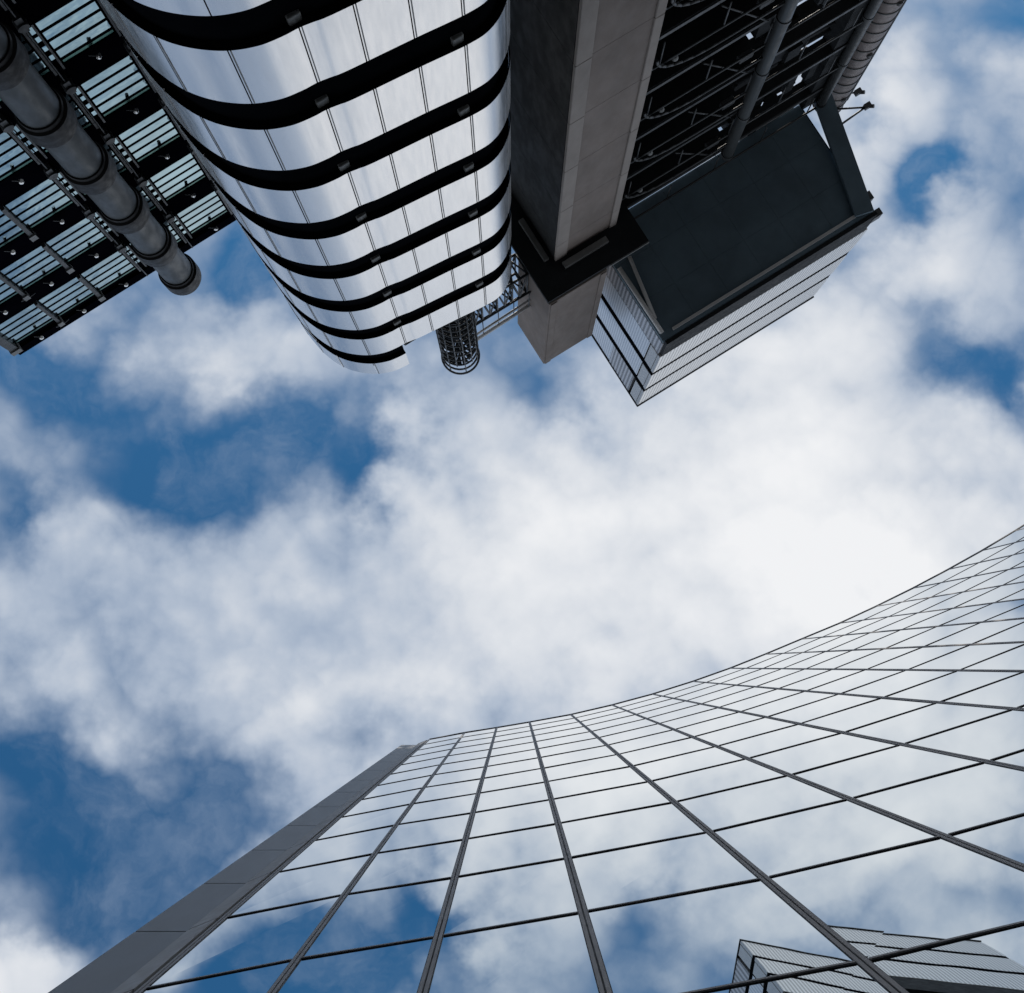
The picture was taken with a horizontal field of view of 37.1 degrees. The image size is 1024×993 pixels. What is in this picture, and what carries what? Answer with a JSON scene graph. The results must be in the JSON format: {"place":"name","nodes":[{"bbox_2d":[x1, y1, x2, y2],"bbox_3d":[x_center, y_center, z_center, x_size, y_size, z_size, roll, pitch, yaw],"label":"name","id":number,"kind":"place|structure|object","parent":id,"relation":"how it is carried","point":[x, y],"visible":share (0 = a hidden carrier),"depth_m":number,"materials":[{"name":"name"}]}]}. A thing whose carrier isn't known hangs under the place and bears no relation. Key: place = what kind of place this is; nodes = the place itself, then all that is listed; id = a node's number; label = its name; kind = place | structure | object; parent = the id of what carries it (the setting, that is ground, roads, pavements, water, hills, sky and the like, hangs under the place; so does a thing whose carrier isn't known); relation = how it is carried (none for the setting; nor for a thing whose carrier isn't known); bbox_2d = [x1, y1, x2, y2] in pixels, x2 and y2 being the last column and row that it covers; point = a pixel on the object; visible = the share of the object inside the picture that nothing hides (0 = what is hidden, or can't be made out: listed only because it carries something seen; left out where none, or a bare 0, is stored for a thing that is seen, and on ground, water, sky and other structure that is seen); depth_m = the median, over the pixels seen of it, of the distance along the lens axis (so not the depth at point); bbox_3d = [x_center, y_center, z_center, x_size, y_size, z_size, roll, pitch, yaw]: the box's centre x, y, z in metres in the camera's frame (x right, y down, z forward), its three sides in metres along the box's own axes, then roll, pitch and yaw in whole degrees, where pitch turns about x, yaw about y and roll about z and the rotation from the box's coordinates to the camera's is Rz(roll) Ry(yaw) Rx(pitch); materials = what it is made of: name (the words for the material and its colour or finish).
{"place":"outdoors","nodes":[
{"label":"outdoors","id":0,"kind":"place"},
{"bbox_2d":[100,0,510,373],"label":"stair tower","id":1,"kind":"structure","parent":0,"point":[354,156],"depth_m":36.24,"materials":[{"name":"metal"}]},
{"bbox_2d":[435,311,479,374],"bbox_3d":[-2.245,-6.714,61.252,1.719,10.468,1.719,-32,-95,-3],"label":"spiral stair","id":2,"kind":"object","parent":1,"relation":"on","point":[450,335],"visible":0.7,"depth_m":61.81,"materials":[{"name":"metal"}]},
{"bbox_2d":[459,253,528,332],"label":"roof truss","id":3,"kind":"object","parent":1,"relation":"on","point":[511,286],"visible":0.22,"depth_m":65.70,"materials":[{"name":"metal"}]},
{"bbox_2d":[0,0,1023,992],"label":"sky","id":4,"kind":"structure","parent":0,"point":[244,568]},
{"bbox_2d":[48,524,1023,992],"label":"glass tower","id":5,"kind":"structure","parent":0,"point":[836,808],"depth_m":13.19,"materials":[{"name":"glass"}]},
{"bbox_3d":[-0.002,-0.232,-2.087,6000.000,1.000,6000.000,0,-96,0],"label":"ground","id":6,"kind":"structure","parent":0,"visible":0},
{"bbox_2d":[0,0,236,355],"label":"office wing","id":7,"kind":"structure","parent":6,"relation":"on","point":[68,255],"depth_m":51.10,"materials":[{"name":"black metal"}]},
{"bbox_2d":[0,21,200,295],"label":"ventilation duct","id":8,"kind":"object","parent":7,"relation":"attached to","point":[43,111],"visible":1,"depth_m":45.45,"materials":[{"name":"metal"}]},
{"bbox_2d":[509,0,667,363],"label":"concrete tower","id":9,"kind":"structure","parent":6,"relation":"on","point":[580,72],"depth_m":52.96,"materials":[{"name":"grey concrete"}]},
{"bbox_2d":[476,291,530,340],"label":"guard rail","id":10,"kind":"object","parent":9,"relation":"attached to","point":[502,322],"visible":0.72,"depth_m":68.00,"materials":[{"name":"metal"}]},
{"bbox_2d":[622,0,869,218],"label":"service tower","id":11,"kind":"structure","parent":6,"relation":"on","point":[707,56],"depth_m":58.36,"materials":[{"name":"metal"}]},
{"bbox_2d":[592,93,882,406],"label":"plant room","id":12,"kind":"object","parent":11,"relation":"on","point":[741,248],"visible":0.88,"depth_m":68.73,"materials":[{"name":"metal"}]},
{"bbox_2d":[721,0,798,160],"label":"drain pipe","id":13,"kind":"object","parent":11,"relation":"attached to","point":[784,16],"visible":1,"depth_m":56.97,"materials":[{"name":"metal"}]},
{"bbox_2d":[815,0,882,107],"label":"riser pipe","id":14,"kind":"object","parent":11,"relation":"attached to","point":[867,17],"visible":1,"depth_m":62.63,"materials":[{"name":"metal"}]},
{"bbox_2d":[812,0,906,111],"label":"ribbed duct","id":15,"kind":"object","parent":6,"relation":"on","point":[880,25],"visible":0.53,"depth_m":65.19,"materials":[{"name":"metal"}]},
{"bbox_2d":[837,101,874,123],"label":"lamp arm","id":16,"kind":"object","parent":15,"relation":"attached to","point":[867,105],"visible":0.82,"depth_m":71.77},
{"bbox_2d":[852,87,864,96],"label":"lamp arm","id":17,"kind":"object","parent":15,"relation":"attached to","point":[857,91],"visible":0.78,"depth_m":71.73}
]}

